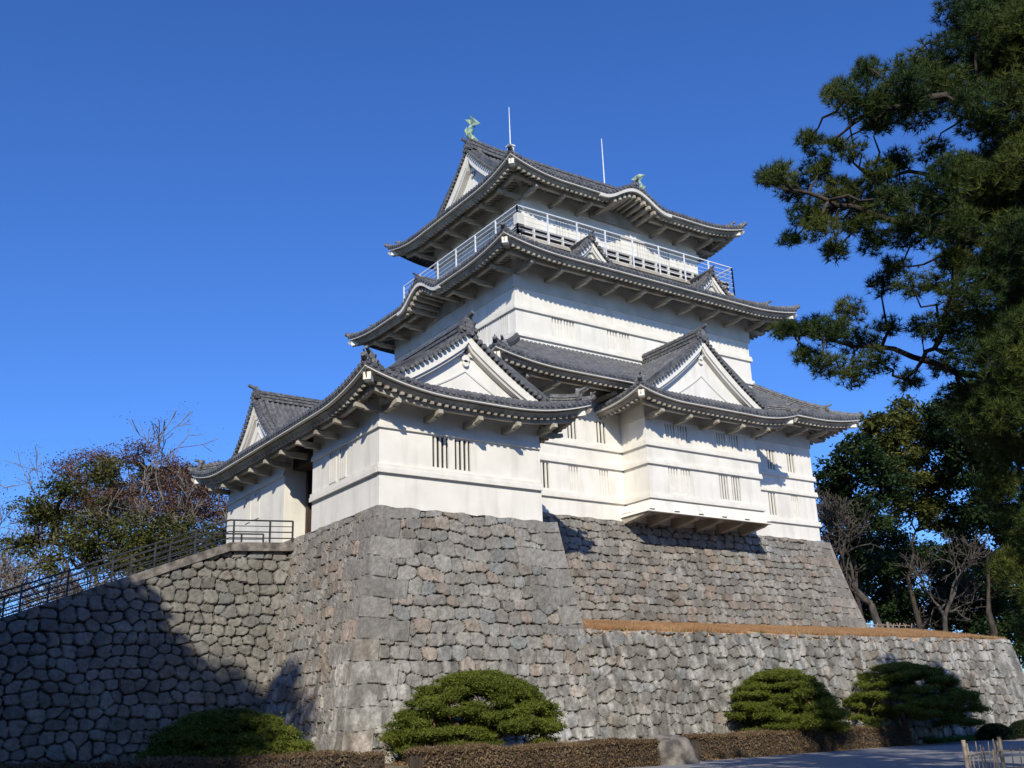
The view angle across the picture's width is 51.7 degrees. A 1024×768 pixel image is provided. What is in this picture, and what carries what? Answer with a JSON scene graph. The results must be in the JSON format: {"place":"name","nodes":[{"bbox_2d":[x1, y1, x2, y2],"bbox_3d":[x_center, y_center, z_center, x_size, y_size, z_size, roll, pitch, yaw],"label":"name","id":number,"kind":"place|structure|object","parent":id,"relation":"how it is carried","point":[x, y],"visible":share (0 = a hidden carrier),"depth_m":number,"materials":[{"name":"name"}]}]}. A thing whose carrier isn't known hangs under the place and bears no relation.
{"place":"outdoors","nodes":[
{"label":"outdoors","id":0,"kind":"place"},
{"bbox_2d":[385,763,407,767],"bbox_3d":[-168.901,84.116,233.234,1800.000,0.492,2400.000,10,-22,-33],"label":"ground","id":1,"kind":"structure","parent":0,"point":[394,765],"depth_m":35.37,"materials":[{"name":"soil"}]},
{"bbox_2d":[0,544,32,614],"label":"bare tree","id":2,"kind":"object","parent":1,"relation":"on","point":[8,558],"visible":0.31,"depth_m":76.04,"materials":[{"name":"brown plant"}]},
{"bbox_2d":[0,483,71,615],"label":"bare tree","id":3,"kind":"object","parent":1,"relation":"on","point":[14,574],"visible":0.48,"depth_m":77.30,"materials":[{"name":"brown plant"}]},
{"bbox_2d":[3,566,109,616],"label":"bare tree","id":4,"kind":"object","parent":1,"relation":"on","point":[46,593],"visible":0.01,"depth_m":93.81,"materials":[{"name":"brown plant"}]},
{"bbox_2d":[0,445,208,601],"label":"bare tree","id":5,"kind":"object","parent":1,"relation":"on","point":[46,534],"visible":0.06,"depth_m":73.73,"materials":[{"name":"brown plant"}]},
{"bbox_2d":[0,454,226,580],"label":"tree","id":6,"kind":"object","parent":1,"relation":"on","point":[75,546],"visible":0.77,"depth_m":63.01,"materials":[{"name":"green plant"}]},
{"bbox_2d":[1,401,227,615],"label":"bare tree","id":7,"kind":"object","parent":1,"relation":"on","point":[191,510],"visible":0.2,"depth_m":66.86,"materials":[{"name":"brown plant"}]},
{"bbox_2d":[34,436,228,537],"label":"tree","id":8,"kind":"object","parent":1,"relation":"on","point":[173,498],"visible":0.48,"depth_m":69.26,"materials":[{"name":"green plant"}]},
{"bbox_2d":[0,542,295,767],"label":"retaining wall","id":9,"kind":"structure","parent":1,"relation":"on","point":[120,669],"depth_m":42.81,"materials":[{"name":"stone"}]},
{"bbox_2d":[0,519,293,612],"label":"handrail","id":10,"kind":"object","parent":9,"relation":"on","point":[153,562],"visible":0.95,"depth_m":44.71,"materials":[{"name":"grey metal"}]},
{"bbox_2d":[94,458,204,572],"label":"tree","id":11,"kind":"object","parent":1,"relation":"on","point":[138,474],"visible":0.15,"depth_m":74.66,"materials":[{"name":"brown plant"}]},
{"bbox_2d":[0,747,389,767],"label":"hedge","id":12,"kind":"object","parent":1,"relation":"on","point":[328,758],"visible":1,"depth_m":29.86,"materials":[{"name":"brown plant"}]},
{"bbox_2d":[126,705,317,764],"bbox_3d":[-8.708,11.279,32.626,6.256,2.665,5.761,10,-22,-33],"label":"garden pine","id":13,"kind":"object","parent":1,"relation":"on","point":[221,732],"visible":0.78,"depth_m":31.52,"materials":[{"name":"green plant"}]},
{"bbox_2d":[258,505,601,763],"bbox_3d":[-5.793,12.090,47.796,12.219,10.430,16.352,10,-22,-33],"label":"stone base","id":14,"kind":"object","parent":1,"relation":"on","point":[385,611],"visible":0.62,"depth_m":42.86,"materials":[{"name":"grey stone"}]},
{"bbox_2d":[187,310,595,543],"bbox_3d":[-6.763,3.631,53.510,12.743,10.228,21.705,10,-22,-33],"label":"corner turret","id":15,"kind":"object","parent":14,"relation":"on","point":[460,416],"visible":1,"depth_m":46.47,"materials":[{"name":"white paint"}]},
{"bbox_2d":[293,449,312,533],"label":"entrance door","id":16,"kind":"structure","parent":15,"relation":"in","point":[298,464],"depth_m":51.31,"materials":[{"name":"brown wood"}]},
{"bbox_2d":[373,667,568,755],"bbox_3d":[-1.227,11.996,37.586,7.486,3.695,6.598,10,-22,-33],"label":"garden pine","id":17,"kind":"object","parent":1,"relation":"on","point":[520,708],"visible":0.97,"depth_m":36.25,"materials":[{"name":"green plant"}]},
{"bbox_2d":[388,738,1023,767],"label":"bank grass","id":18,"kind":"structure","parent":1,"relation":"on","point":[403,762],"depth_m":47.06,"materials":[{"name":"plant"}]},
{"bbox_2d":[722,667,853,734],"bbox_3d":[12.513,14.991,48.609,7.000,3.810,6.148,10,-22,-33],"label":"garden pine","id":19,"kind":"object","parent":1,"relation":"on","point":[807,701],"visible":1,"depth_m":47.31,"materials":[{"name":"green plant"}]},
{"bbox_2d":[681,725,912,760],"bbox_3d":[13.307,16.030,47.545,17.146,1.346,1.669,14,-24,-41],"label":"hedge","id":20,"kind":"object","parent":1,"relation":"on","point":[745,743],"visible":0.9,"depth_m":45.71,"materials":[{"name":"brown plant"}]},
{"bbox_2d":[577,628,1023,744],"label":"retaining wall","id":21,"kind":"structure","parent":1,"relation":"on","point":[645,684],"depth_m":49.75,"materials":[{"name":"stone"}]},
{"bbox_2d":[812,431,923,619],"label":"tree","id":22,"kind":"object","parent":1,"relation":"on","point":[842,482],"visible":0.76,"depth_m":77.90,"materials":[{"name":"green plant"}]},
{"bbox_2d":[752,0,1023,645],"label":"pine tree","id":23,"kind":"object","parent":1,"relation":"on","point":[989,180],"visible":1,"depth_m":20.75,"materials":[{"name":"green plant"}]},
{"bbox_2d":[855,394,978,629],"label":"tree","id":24,"kind":"object","parent":1,"relation":"on","point":[904,423],"visible":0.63,"depth_m":83.40,"materials":[{"name":"green plant"}]},
{"bbox_2d":[842,660,996,744],"bbox_3d":[19.972,16.329,54.040,9.088,4.312,7.966,10,-22,-33],"label":"garden pine","id":25,"kind":"object","parent":1,"relation":"on","point":[948,701],"visible":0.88,"depth_m":52.34,"materials":[{"name":"green plant"}]},
{"bbox_2d":[835,519,1023,668],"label":"tree","id":26,"kind":"object","parent":1,"relation":"on","point":[887,594],"visible":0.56,"depth_m":87.73,"materials":[{"name":"green plant"}]},
{"bbox_2d":[921,732,976,743],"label":"green grass","id":27,"kind":"structure","parent":1,"relation":"on","point":[938,739],"depth_m":55.82,"materials":[{"name":"green plant"}]},
{"bbox_2d":[915,377,1023,636],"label":"tree","id":28,"kind":"object","parent":1,"relation":"on","point":[975,515],"visible":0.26,"depth_m":79.96,"materials":[{"name":"green plant"}]},
{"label":"stair ramp","id":29,"kind":"structure","parent":1,"relation":"on","visible":0},
{"bbox_2d":[0,533,263,617],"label":"handrail","id":30,"kind":"object","parent":29,"relation":"on","point":[91,579],"visible":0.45,"depth_m":47.37,"materials":[{"name":"grey metal"}]},
{"bbox_2d":[0,0,1023,671],"label":"sky","id":31,"kind":"structure","parent":0,"point":[201,200],"materials":[{"name":"blue"}]},
{"bbox_2d":[556,630,995,642],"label":"terrace ground","id":32,"kind":"structure","parent":0,"point":[624,632],"depth_m":52.17,"materials":[{"name":"brown soil"}]},
{"bbox_2d":[542,512,867,627],"bbox_3d":[4.391,14.346,65.943,29.288,7.700,22.313,10,-22,-33],"label":"stone base","id":33,"kind":"object","parent":32,"relation":"on","point":[621,570],"visible":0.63,"depth_m":58.82,"materials":[{"name":"grey stone"}]},
{"bbox_2d":[345,112,862,540],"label":"castle keep","id":34,"kind":"structure","parent":33,"relation":"on","point":[557,281],"depth_m":63.30,"materials":[{"name":"white paint"}]},
{"bbox_2d":[582,619,1006,639],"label":"dry grass","id":35,"kind":"structure","parent":32,"relation":"on","point":[639,625],"depth_m":54.97,"materials":[{"name":"plant"}]},
{"bbox_2d":[815,485,883,627],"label":"bare tree","id":36,"kind":"object","parent":35,"relation":"on","point":[825,509],"visible":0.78,"depth_m":75.17,"materials":[{"name":"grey plant"}]},
{"bbox_2d":[894,528,994,631],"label":"bare tree","id":37,"kind":"object","parent":35,"relation":"on","point":[947,611],"visible":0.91,"depth_m":82.03,"materials":[{"name":"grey plant"}]},
{"bbox_2d":[867,622,911,629],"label":"bamboo fence","id":38,"kind":"object","parent":32,"relation":"on","point":[888,625],"visible":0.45,"depth_m":66.91,"materials":[{"name":"beige wood"}]},
{"bbox_2d":[634,739,1023,767],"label":"gravel square","id":39,"kind":"structure","parent":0,"point":[945,755],"depth_m":36.71,"materials":[{"name":"grey gravel"}]},
{"bbox_2d":[403,736,660,767],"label":"hedge","id":40,"kind":"object","parent":39,"relation":"on","point":[612,752],"visible":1,"depth_m":34.30,"materials":[{"name":"brown plant"}]},
{"bbox_2d":[645,734,699,765],"bbox_3d":[5.731,13.648,37.969,2.011,2.065,1.456,10,-22,-33],"label":"boulder","id":41,"kind":"object","parent":39,"relation":"on","point":[673,749],"visible":0.73,"depth_m":37.50,"materials":[{"name":"stone"}]},
{"bbox_2d":[961,737,1023,767],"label":"bamboo fence","id":42,"kind":"object","parent":39,"relation":"on","point":[1001,751],"visible":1,"depth_m":21.09,"materials":[{"name":"beige wood"}]},
{"bbox_2d":[976,723,1015,740],"bbox_3d":[26.052,18.804,56.955,2.085,1.037,2.103,10,-22,-33],"label":"round bush","id":43,"kind":"object","parent":39,"relation":"on","point":[994,731],"visible":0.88,"depth_m":56.39,"materials":[{"name":"green plant"}]},
{"bbox_2d":[1008,719,1023,738],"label":"round bush","id":44,"kind":"object","parent":39,"relation":"on","point":[1017,727],"visible":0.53,"depth_m":57.71,"materials":[{"name":"green plant"}]}
]}

